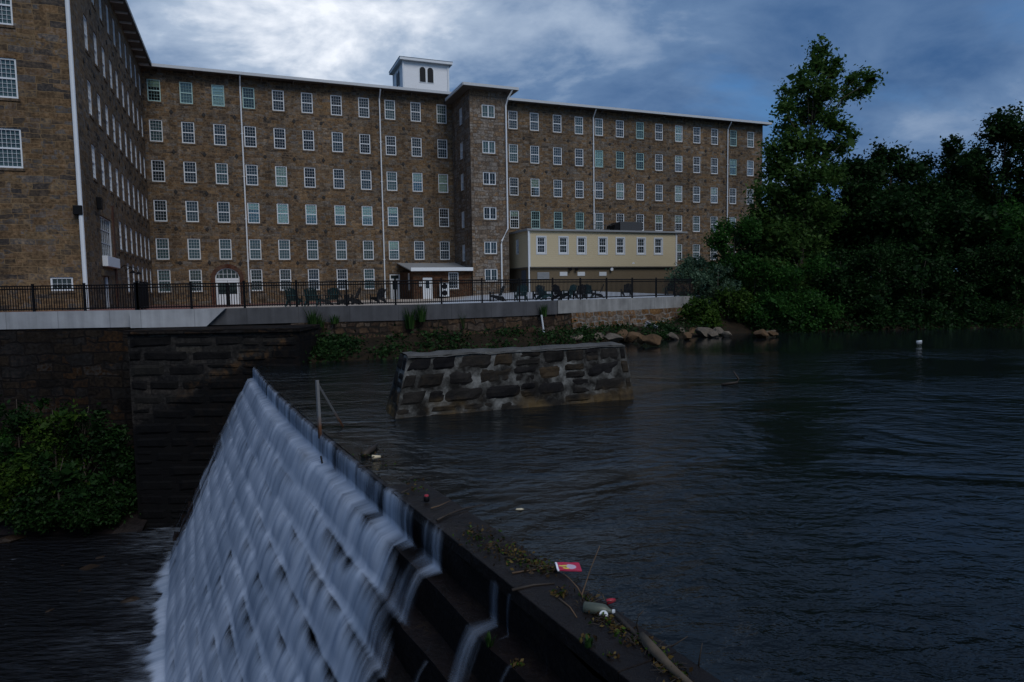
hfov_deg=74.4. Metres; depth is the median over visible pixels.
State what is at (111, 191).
window
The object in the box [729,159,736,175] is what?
window
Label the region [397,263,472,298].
entry porch
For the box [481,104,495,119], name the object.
window
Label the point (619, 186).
window
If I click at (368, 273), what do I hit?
window
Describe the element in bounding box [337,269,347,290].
window
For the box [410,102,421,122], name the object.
window
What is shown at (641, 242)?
window
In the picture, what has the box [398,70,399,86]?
louvre window
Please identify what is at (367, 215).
window
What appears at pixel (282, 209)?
window
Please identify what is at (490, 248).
window
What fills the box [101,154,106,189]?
window
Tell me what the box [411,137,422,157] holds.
window
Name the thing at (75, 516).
bush
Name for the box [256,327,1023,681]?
pool water
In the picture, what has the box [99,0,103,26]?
window
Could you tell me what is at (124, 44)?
window
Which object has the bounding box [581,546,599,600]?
twig
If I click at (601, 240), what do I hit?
window
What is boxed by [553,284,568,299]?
garden chair
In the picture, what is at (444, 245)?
window
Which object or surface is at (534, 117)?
window
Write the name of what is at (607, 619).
leaf litter
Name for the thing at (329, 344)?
ground cover
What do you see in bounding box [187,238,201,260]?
window
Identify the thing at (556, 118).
window
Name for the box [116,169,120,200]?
window
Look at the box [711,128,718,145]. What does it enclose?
window
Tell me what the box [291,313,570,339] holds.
rubble wall
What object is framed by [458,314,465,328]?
grass tuft
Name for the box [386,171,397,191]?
window
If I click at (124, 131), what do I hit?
window
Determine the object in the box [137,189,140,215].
window
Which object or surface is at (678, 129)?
window
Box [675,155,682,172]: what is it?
window
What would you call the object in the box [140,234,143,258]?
window
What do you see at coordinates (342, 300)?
garden chair
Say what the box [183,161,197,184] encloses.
window
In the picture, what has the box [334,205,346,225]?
window
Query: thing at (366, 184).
window
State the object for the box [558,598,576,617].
stick
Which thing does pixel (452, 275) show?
window
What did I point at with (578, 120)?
window
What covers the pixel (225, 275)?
door
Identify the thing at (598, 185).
window
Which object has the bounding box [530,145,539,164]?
window
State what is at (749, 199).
window
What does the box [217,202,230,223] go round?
window
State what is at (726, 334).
rock
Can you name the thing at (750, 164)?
window
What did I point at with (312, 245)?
window
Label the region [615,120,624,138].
window
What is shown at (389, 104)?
window
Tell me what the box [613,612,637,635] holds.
drift log
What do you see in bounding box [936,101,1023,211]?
broadleaf tree
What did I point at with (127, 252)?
window
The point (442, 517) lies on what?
stick
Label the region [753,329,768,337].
rock
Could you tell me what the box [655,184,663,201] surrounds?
window
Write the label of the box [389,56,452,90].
cupola
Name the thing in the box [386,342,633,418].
stone pier
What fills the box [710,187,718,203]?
window
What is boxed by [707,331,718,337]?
rock
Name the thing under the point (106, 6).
window
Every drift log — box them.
[360,444,377,457]
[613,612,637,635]
[637,632,691,681]
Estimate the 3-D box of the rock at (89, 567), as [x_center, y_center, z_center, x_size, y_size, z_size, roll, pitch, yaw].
[-16.233,8.811,25.907,0.969,0.289,0.920,-1,18,-33]
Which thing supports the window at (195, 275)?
in the mill building at (255, 177)
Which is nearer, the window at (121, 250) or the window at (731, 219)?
the window at (121, 250)
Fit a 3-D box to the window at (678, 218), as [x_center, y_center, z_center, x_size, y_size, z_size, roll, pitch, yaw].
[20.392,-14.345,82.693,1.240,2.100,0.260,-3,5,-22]
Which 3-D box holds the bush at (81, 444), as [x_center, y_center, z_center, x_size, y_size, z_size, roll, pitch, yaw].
[-18.793,5.558,30.605,3.874,5.958,2.261,-1,4,0]
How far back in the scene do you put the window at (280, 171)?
65.58 m
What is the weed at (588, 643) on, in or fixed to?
on the stone dam
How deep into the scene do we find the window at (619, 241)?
69.66 m
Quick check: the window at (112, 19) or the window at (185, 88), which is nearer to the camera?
the window at (112, 19)
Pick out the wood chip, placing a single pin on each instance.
(377, 456)
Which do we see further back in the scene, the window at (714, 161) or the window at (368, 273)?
the window at (714, 161)
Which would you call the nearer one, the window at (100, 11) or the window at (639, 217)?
the window at (100, 11)
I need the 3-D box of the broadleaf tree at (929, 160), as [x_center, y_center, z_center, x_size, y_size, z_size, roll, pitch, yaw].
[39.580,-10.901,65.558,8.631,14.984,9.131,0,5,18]
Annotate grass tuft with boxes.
[302,306,321,323]
[314,313,327,330]
[328,314,339,323]
[403,308,415,328]
[414,303,429,321]
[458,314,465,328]
[538,305,548,316]
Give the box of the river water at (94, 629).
[0,527,179,681]
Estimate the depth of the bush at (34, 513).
28.86 m
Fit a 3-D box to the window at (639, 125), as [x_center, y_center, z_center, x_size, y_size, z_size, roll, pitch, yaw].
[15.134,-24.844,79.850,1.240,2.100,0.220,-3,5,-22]
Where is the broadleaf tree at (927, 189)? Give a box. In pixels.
[860,136,956,292]
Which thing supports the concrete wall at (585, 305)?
on the stone wall at (640, 317)
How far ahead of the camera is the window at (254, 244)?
65.14 m
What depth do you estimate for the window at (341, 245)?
68.13 m
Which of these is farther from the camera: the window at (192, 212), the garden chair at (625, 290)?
the window at (192, 212)
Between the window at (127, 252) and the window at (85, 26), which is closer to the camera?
the window at (85, 26)
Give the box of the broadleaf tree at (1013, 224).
[957,192,1023,295]
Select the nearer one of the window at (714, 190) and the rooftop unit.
the rooftop unit
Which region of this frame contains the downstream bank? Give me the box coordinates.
[0,497,146,535]
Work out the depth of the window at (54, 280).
35.74 m
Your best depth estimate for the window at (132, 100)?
55.43 m
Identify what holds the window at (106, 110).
in the mill wing
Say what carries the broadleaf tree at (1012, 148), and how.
on the ground at (260, 324)
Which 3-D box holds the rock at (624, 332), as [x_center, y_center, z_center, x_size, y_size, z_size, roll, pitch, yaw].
[6.590,-0.262,40.087,0.834,0.719,1.182,-2,21,-21]
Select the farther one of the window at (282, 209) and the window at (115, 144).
the window at (282, 209)
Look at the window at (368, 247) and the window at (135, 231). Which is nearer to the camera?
the window at (135, 231)
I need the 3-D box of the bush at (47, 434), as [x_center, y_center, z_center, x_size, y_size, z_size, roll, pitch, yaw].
[-19.917,5.370,30.088,4.126,5.809,2.486,-1,4,0]
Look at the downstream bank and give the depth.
29.83 m
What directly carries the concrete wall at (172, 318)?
on the stone abutment
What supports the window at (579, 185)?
in the mill building at (576, 166)
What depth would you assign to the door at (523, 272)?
67.68 m
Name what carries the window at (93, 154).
in the mill wing
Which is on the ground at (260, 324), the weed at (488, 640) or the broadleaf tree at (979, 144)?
the broadleaf tree at (979, 144)
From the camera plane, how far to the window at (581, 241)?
68.00 m
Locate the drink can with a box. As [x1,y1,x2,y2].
[424,494,429,501]
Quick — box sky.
[127,0,1023,268]
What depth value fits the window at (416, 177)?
70.55 m
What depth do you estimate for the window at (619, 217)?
79.71 m
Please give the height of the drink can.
0.100 m
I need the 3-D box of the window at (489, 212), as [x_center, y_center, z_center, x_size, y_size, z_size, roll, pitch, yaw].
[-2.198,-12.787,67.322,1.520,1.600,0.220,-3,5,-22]
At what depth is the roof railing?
74.13 m
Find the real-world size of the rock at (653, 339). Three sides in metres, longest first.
1.164 x 0.931 x 0.626 m
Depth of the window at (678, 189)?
82.48 m
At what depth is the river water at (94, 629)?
22.79 m
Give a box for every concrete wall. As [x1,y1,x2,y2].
[0,310,129,328]
[129,308,226,327]
[162,301,556,324]
[554,295,700,313]
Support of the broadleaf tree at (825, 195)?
on the ground at (260, 324)
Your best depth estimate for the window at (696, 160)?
83.15 m
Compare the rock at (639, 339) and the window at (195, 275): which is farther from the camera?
the window at (195, 275)
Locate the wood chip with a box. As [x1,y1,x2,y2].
[372,455,380,459]
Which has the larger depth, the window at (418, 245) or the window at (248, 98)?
the window at (418, 245)
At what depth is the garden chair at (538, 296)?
43.30 m
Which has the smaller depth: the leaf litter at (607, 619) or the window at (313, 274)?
the leaf litter at (607, 619)
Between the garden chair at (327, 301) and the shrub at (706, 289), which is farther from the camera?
the shrub at (706, 289)
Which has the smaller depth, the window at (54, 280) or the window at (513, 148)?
the window at (54, 280)
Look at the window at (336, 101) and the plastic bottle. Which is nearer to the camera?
the plastic bottle
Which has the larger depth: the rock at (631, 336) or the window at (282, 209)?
the window at (282, 209)
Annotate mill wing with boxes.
[0,0,153,311]
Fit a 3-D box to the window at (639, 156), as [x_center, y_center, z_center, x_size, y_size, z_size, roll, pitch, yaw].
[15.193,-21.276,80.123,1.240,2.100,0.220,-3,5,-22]
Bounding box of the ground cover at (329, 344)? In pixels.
[302,313,725,363]
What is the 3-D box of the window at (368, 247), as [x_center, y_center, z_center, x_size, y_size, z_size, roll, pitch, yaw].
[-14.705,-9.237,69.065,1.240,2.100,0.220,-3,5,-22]
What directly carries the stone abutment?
on the ground at (260, 324)
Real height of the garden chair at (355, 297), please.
0.980 m
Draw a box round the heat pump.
[439,282,448,297]
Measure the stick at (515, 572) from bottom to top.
0.023 m
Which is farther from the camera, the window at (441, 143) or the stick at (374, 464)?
the window at (441, 143)
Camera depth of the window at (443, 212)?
71.82 m
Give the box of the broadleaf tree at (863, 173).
[827,149,920,286]
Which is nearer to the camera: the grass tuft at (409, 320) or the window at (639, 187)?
the grass tuft at (409, 320)
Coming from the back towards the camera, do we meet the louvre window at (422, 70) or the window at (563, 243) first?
the louvre window at (422, 70)
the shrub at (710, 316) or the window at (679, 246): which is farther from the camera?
the window at (679, 246)
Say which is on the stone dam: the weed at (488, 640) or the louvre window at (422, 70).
the weed at (488, 640)
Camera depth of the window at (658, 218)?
81.74 m
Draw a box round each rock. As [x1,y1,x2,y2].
[0,534,26,543]
[80,564,99,569]
[120,596,140,602]
[570,335,582,341]
[594,332,604,339]
[605,333,622,342]
[617,329,627,340]
[624,332,641,342]
[637,334,643,343]
[641,334,661,345]
[666,332,678,339]
[683,332,691,339]
[695,327,713,336]
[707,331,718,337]
[713,327,723,334]
[721,331,731,336]
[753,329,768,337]
[768,331,778,336]
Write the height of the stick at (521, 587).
0.035 m
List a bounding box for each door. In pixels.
[215,268,240,304]
[390,274,399,298]
[423,278,432,298]
[521,270,525,287]
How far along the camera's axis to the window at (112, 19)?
48.02 m
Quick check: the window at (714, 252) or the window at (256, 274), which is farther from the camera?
the window at (714, 252)
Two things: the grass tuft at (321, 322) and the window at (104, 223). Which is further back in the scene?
the window at (104, 223)
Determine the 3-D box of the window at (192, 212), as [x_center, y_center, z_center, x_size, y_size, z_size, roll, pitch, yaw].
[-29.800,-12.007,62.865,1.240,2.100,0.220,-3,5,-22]
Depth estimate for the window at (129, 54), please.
55.13 m
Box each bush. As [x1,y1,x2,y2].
[0,392,61,515]
[0,423,16,463]
[0,446,49,523]
[0,482,61,534]
[12,397,95,523]
[26,449,99,532]
[52,485,112,535]
[56,400,136,507]
[69,467,136,528]
[93,424,140,517]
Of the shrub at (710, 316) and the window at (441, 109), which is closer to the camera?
the shrub at (710, 316)
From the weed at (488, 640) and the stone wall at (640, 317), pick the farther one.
the stone wall at (640, 317)
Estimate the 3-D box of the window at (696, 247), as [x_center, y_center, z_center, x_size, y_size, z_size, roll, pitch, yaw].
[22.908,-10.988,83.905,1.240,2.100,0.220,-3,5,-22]
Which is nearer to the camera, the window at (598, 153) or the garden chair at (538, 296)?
the garden chair at (538, 296)
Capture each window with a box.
[0,0,14,28]
[0,57,20,101]
[0,128,24,170]
[49,277,75,293]
[83,15,90,57]
[87,80,94,120]
[91,144,98,182]
[93,32,99,71]
[97,94,103,131]
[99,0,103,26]
[100,216,111,256]
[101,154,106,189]
[102,48,107,83]
[105,105,110,139]
[106,6,111,40]
[109,60,114,94]
[109,162,114,195]
[112,19,117,52]
[112,114,117,147]
[115,71,120,103]
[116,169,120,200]
[118,122,123,154]
[119,33,122,62]
[119,222,123,252]
[121,81,125,111]
[122,175,126,204]
[124,44,128,73]
[124,131,128,160]
[125,225,129,253]
[127,92,131,120]
[127,180,131,208]
[127,263,131,293]
[129,54,133,83]
[130,139,133,166]
[130,228,134,255]
[132,100,135,127]
[132,184,136,212]
[135,146,138,171]
[135,231,139,257]
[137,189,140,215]
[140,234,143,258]
[147,79,161,102]
[149,119,163,142]
[151,160,166,183]
[153,200,168,222]
[155,238,170,260]
[157,269,172,293]
[179,82,193,105]
[181,121,195,144]
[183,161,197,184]
[185,201,199,223]
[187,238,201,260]
[189,269,202,292]
[211,84,225,107]
[213,124,227,146]
[215,163,229,185]
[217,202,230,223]
[219,239,232,260]
[242,87,255,110]
[244,126,257,148]
[245,164,258,186]
[247,202,260,224]
[249,239,262,260]
[250,269,263,291]
[272,90,284,112]
[273,128,286,150]
[275,166,287,187]
[277,203,289,224]
[278,239,290,260]
[279,269,290,291]
[301,92,313,114]
[302,130,314,151]
[304,167,316,188]
[305,204,317,225]
[307,240,319,260]
[308,269,319,290]
[330,95,342,116]
[332,132,343,153]
[333,169,345,189]
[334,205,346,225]
[335,240,347,260]
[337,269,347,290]
[358,97,369,118]
[359,134,371,154]
[360,170,372,190]
[362,206,373,226]
[363,240,374,260]
[364,269,375,290]
[384,100,395,120]
[385,135,396,156]
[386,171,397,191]
[387,207,398,226]
[388,241,399,260]
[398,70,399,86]
[407,273,409,291]
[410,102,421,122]
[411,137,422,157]
[412,172,423,192]
[413,207,424,227]
[414,241,425,260]
[419,66,425,82]
[427,67,433,83]
[436,104,447,124]
[437,139,448,159]
[438,174,448,193]
[439,208,449,227]
[440,241,450,260]
[448,272,459,289]
[459,108,462,127]
[459,142,462,161]
[460,174,463,192]
[461,211,464,229]
[462,245,464,262]
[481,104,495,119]
[482,140,495,154]
[482,172,496,185]
[483,207,497,220]
[484,241,497,254]
[484,269,497,281]
[508,111,518,130]
[508,144,518,163]
[509,177,519,196]
[510,210,519,229]
[516,239,518,254]
[529,112,539,131]
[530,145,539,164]
[530,178,540,197]
[531,211,539,228]
[536,236,546,254]
[552,114,562,133]
[553,147,562,165]
[553,179,562,198]
[554,212,562,228]
[558,236,568,254]
[574,116,583,135]
[575,148,583,167]
[575,181,584,198]
[576,212,583,228]
[576,236,586,254]
[594,118,603,136]
[595,150,603,168]
[595,181,603,199]
[595,213,603,228]
[598,237,607,254]
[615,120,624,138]
[615,237,624,254]
[616,151,624,169]
[616,183,624,200]
[616,213,623,221]
[636,122,644,139]
[636,153,644,170]
[636,184,644,201]
[636,214,643,230]
[636,237,645,254]
[654,237,662,254]
[655,123,663,141]
[655,154,663,171]
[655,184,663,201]
[655,215,662,230]
[674,185,682,202]
[675,125,682,142]
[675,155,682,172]
[675,215,681,230]
[677,244,682,260]
[692,186,700,203]
[692,216,700,232]
[693,127,700,144]
[693,157,700,173]
[693,244,699,258]
[710,158,718,174]
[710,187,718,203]
[710,248,716,260]
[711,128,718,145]
[711,216,716,232]
[729,130,737,147]
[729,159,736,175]
[729,188,736,204]
[729,217,735,230]
[746,160,754,176]
[746,189,752,205]
[747,132,754,148]
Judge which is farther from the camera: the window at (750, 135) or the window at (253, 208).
the window at (750, 135)
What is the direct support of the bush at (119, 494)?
on the downstream bank
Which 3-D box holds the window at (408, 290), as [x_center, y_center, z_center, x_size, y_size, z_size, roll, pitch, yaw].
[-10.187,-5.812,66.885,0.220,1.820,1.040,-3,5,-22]
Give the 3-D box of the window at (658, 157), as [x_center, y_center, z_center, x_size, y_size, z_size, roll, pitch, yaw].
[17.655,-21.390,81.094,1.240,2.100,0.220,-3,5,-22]
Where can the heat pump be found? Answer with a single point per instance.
(444, 290)
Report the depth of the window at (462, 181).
69.27 m
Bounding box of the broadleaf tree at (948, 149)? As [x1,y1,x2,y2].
[932,133,983,209]
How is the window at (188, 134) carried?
in the mill building at (255, 177)
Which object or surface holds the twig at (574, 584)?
attached to the twig at (588, 575)
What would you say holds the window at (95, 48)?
in the mill wing
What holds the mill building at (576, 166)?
on the patio
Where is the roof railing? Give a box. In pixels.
[590,224,609,229]
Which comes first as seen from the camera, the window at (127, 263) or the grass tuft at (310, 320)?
the grass tuft at (310, 320)
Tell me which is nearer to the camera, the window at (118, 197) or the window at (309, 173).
the window at (118, 197)
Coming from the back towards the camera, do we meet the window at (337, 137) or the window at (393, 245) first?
the window at (393, 245)
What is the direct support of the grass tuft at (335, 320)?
attached to the concrete wall at (262, 315)
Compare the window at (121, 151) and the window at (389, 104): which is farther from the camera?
the window at (389, 104)
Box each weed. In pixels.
[484,631,496,647]
[585,633,593,647]
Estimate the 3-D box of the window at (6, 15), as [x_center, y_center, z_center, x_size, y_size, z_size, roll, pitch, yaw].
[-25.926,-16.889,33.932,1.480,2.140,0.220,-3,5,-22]
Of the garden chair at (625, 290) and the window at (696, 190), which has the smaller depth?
the garden chair at (625, 290)
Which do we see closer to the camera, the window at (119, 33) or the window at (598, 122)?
the window at (119, 33)
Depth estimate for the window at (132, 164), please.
53.31 m
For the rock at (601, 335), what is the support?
on the riverbank
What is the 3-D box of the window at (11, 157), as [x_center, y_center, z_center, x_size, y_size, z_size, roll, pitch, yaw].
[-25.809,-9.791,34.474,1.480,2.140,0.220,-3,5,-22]
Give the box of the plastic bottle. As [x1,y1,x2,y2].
[583,601,614,614]
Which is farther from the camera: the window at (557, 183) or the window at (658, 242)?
the window at (557, 183)
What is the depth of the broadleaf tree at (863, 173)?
57.67 m
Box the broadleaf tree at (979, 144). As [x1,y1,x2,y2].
[954,140,1022,204]
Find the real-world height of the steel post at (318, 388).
1.340 m
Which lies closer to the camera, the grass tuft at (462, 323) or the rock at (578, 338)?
the grass tuft at (462, 323)
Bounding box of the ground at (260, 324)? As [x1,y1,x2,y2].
[209,303,708,325]
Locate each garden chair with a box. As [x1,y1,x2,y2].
[285,288,302,306]
[302,288,321,306]
[316,288,331,305]
[326,288,338,304]
[336,288,352,304]
[345,287,361,304]
[368,288,385,301]
[490,285,505,300]
[515,285,528,300]
[536,285,551,299]
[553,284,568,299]
[562,284,575,296]
[573,284,587,298]
[583,285,595,296]
[623,284,630,295]
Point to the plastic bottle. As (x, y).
(592, 607)
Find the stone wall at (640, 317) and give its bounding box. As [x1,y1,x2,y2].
[567,307,684,329]
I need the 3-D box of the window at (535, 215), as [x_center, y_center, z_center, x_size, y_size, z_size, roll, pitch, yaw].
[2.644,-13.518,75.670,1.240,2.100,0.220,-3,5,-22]
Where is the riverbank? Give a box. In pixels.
[308,298,1023,362]
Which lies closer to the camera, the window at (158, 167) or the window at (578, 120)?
the window at (158, 167)
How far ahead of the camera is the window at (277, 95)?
65.02 m
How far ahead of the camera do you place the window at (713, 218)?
84.66 m
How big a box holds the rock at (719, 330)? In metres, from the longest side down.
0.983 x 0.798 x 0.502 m
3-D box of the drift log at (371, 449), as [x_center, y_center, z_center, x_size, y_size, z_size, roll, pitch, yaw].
[-2.819,2.184,13.508,0.137,0.138,0.870,0,4,7]
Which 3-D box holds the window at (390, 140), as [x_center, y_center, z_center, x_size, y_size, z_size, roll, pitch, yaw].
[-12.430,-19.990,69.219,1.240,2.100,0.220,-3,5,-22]
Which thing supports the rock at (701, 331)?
in the pool water at (822, 507)
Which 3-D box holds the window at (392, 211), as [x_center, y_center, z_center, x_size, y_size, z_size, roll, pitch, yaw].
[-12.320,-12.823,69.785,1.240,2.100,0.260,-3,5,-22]
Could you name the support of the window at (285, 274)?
in the mill building at (255, 177)
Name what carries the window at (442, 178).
in the mill building at (255, 177)
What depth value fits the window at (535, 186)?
75.49 m
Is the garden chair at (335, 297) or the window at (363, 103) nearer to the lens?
the garden chair at (335, 297)
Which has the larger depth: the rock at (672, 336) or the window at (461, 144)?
the window at (461, 144)
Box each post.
[226,284,229,304]
[315,380,343,438]
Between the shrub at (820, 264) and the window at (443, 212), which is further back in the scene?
the window at (443, 212)
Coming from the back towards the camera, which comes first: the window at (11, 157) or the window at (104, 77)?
the window at (104, 77)
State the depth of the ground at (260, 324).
40.33 m
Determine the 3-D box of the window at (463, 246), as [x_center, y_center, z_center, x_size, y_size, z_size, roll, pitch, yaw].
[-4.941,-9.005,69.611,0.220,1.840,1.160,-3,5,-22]
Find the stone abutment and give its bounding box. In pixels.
[123,324,322,527]
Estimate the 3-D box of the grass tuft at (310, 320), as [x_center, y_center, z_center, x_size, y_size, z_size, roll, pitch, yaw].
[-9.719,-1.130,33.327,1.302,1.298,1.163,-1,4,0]
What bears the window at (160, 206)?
in the mill building at (255, 177)
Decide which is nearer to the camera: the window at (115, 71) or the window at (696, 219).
the window at (115, 71)
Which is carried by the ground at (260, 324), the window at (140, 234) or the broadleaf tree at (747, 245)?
the broadleaf tree at (747, 245)
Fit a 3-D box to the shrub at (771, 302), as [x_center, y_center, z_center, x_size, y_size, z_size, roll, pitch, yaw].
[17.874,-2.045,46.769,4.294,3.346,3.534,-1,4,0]
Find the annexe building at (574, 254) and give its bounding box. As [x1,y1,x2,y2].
[509,228,687,293]
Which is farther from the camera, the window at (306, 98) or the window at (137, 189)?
the window at (306, 98)
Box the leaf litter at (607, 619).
[352,449,693,681]
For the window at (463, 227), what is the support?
in the stair tower
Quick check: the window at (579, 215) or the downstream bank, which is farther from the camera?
the window at (579, 215)
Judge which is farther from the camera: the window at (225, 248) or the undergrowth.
the window at (225, 248)
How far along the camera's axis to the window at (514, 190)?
74.51 m
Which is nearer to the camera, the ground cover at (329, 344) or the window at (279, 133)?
the ground cover at (329, 344)
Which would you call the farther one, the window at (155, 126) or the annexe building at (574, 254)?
the annexe building at (574, 254)
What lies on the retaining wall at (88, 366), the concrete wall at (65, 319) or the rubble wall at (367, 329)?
the concrete wall at (65, 319)
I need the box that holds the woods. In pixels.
[694,186,1023,297]
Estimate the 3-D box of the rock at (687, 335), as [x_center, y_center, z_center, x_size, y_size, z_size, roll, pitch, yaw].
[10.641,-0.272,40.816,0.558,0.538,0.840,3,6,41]
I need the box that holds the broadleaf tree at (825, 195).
[760,187,857,275]
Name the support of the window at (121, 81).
in the mill wing
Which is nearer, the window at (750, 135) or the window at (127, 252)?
the window at (127, 252)
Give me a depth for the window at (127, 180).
51.23 m
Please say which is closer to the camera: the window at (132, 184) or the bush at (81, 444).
the bush at (81, 444)
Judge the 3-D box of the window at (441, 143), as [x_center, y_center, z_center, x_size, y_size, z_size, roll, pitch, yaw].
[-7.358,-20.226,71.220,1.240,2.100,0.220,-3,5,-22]
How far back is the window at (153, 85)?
61.14 m
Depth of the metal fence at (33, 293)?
31.97 m
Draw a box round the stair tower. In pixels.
[444,82,518,295]
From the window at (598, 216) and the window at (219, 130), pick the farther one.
the window at (598, 216)
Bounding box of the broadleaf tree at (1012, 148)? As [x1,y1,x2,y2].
[988,137,1023,204]
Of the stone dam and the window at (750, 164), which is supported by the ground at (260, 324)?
the stone dam
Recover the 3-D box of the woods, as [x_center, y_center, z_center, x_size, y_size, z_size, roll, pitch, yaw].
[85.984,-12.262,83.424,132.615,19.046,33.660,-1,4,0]
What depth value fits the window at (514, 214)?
74.81 m
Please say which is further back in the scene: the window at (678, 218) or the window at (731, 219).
the window at (731, 219)
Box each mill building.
[140,63,454,304]
[507,97,771,293]
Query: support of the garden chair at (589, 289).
on the patio
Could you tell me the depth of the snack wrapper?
7.54 m
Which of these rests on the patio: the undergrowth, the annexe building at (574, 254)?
the annexe building at (574, 254)
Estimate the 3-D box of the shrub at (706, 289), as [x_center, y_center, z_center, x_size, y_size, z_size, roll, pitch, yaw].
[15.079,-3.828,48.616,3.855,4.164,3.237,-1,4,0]
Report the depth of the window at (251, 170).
64.60 m
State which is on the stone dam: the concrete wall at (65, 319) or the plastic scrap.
the plastic scrap
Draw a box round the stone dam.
[172,368,721,681]
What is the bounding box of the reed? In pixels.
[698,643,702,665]
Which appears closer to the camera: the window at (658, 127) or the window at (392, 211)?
the window at (392, 211)
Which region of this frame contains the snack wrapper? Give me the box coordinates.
[555,562,581,571]
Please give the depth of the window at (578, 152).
77.21 m
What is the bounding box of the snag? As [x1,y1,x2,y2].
[721,371,738,385]
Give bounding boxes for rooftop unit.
[607,222,641,230]
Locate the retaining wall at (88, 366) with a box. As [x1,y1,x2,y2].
[0,327,142,484]
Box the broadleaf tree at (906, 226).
[823,187,956,299]
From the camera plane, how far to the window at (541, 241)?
66.37 m
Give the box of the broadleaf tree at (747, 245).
[708,215,826,298]
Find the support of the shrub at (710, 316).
on the riverbank
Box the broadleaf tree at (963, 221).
[915,185,1019,293]
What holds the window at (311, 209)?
in the mill building at (255, 177)
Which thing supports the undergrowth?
on the riverbank
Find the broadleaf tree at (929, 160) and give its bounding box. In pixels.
[882,150,982,212]
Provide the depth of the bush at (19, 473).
29.04 m
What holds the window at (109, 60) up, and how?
in the mill wing
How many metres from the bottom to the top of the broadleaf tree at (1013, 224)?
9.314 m
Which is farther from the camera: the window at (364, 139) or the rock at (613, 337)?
the window at (364, 139)
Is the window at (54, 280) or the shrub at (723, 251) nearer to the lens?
the window at (54, 280)
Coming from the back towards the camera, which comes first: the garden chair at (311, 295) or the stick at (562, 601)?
the garden chair at (311, 295)
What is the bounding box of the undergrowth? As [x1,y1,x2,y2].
[740,282,1023,332]
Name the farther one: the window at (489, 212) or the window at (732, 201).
the window at (732, 201)
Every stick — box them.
[358,461,393,467]
[436,504,484,520]
[511,583,554,591]
[512,568,545,573]
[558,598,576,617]
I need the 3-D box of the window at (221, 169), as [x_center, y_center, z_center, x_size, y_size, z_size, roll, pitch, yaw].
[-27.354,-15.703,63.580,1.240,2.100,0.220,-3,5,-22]
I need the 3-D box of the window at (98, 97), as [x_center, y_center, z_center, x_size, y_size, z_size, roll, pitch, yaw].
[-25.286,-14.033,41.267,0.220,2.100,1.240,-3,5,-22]
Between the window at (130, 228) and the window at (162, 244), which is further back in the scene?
the window at (162, 244)
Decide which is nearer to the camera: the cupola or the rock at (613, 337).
the rock at (613, 337)
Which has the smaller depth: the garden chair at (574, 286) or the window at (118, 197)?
the window at (118, 197)
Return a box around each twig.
[563,573,581,596]
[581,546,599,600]
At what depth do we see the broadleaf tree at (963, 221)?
53.20 m
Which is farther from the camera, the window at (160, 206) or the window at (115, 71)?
the window at (160, 206)
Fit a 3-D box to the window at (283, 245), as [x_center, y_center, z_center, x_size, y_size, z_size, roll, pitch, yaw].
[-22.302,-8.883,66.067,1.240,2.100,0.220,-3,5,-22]
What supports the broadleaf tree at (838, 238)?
on the ground at (260, 324)
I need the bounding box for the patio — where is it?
[21,291,698,311]
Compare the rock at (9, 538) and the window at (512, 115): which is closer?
the rock at (9, 538)
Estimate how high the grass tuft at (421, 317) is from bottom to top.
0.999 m
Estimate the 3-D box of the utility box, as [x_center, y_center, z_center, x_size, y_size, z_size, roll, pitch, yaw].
[-18.430,-2.279,33.664,0.143,1.383,3.543,-3,5,-22]
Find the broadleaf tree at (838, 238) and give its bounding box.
[783,194,866,278]
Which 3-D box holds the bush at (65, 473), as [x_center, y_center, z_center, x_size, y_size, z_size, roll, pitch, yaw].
[-19.566,6.604,29.427,3.466,3.794,2.473,-1,4,0]
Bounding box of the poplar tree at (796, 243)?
[742,33,887,292]
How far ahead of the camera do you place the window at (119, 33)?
50.36 m
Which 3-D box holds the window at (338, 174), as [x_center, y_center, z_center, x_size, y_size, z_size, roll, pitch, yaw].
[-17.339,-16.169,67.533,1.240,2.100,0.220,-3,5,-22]
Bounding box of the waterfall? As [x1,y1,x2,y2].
[145,367,439,681]
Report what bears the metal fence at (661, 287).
on the patio
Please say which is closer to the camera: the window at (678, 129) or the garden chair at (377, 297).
the garden chair at (377, 297)
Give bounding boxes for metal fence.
[0,282,136,311]
[136,278,703,309]
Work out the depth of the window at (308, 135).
66.27 m
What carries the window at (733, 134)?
in the mill building at (576, 166)
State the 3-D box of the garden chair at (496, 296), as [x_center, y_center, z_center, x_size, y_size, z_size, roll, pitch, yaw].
[-0.869,-2.931,41.401,0.960,0.980,0.860,0,5,15]
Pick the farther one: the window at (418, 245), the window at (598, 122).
the window at (598, 122)
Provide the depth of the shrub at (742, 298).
47.24 m
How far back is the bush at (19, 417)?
29.92 m
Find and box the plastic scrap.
[606,598,615,604]
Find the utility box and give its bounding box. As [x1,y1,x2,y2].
[136,281,148,308]
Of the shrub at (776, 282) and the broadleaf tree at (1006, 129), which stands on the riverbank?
the shrub at (776, 282)
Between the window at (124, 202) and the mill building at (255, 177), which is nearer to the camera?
the window at (124, 202)
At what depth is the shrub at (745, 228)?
49.21 m
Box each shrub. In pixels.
[664,253,719,301]
[676,296,726,326]
[694,261,741,309]
[698,284,760,322]
[699,214,766,307]
[705,243,741,301]
[719,255,798,315]
[740,288,804,326]
[762,251,845,323]
[778,287,846,332]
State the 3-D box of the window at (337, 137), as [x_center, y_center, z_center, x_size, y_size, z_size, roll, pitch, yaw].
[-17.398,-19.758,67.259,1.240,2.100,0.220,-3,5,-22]

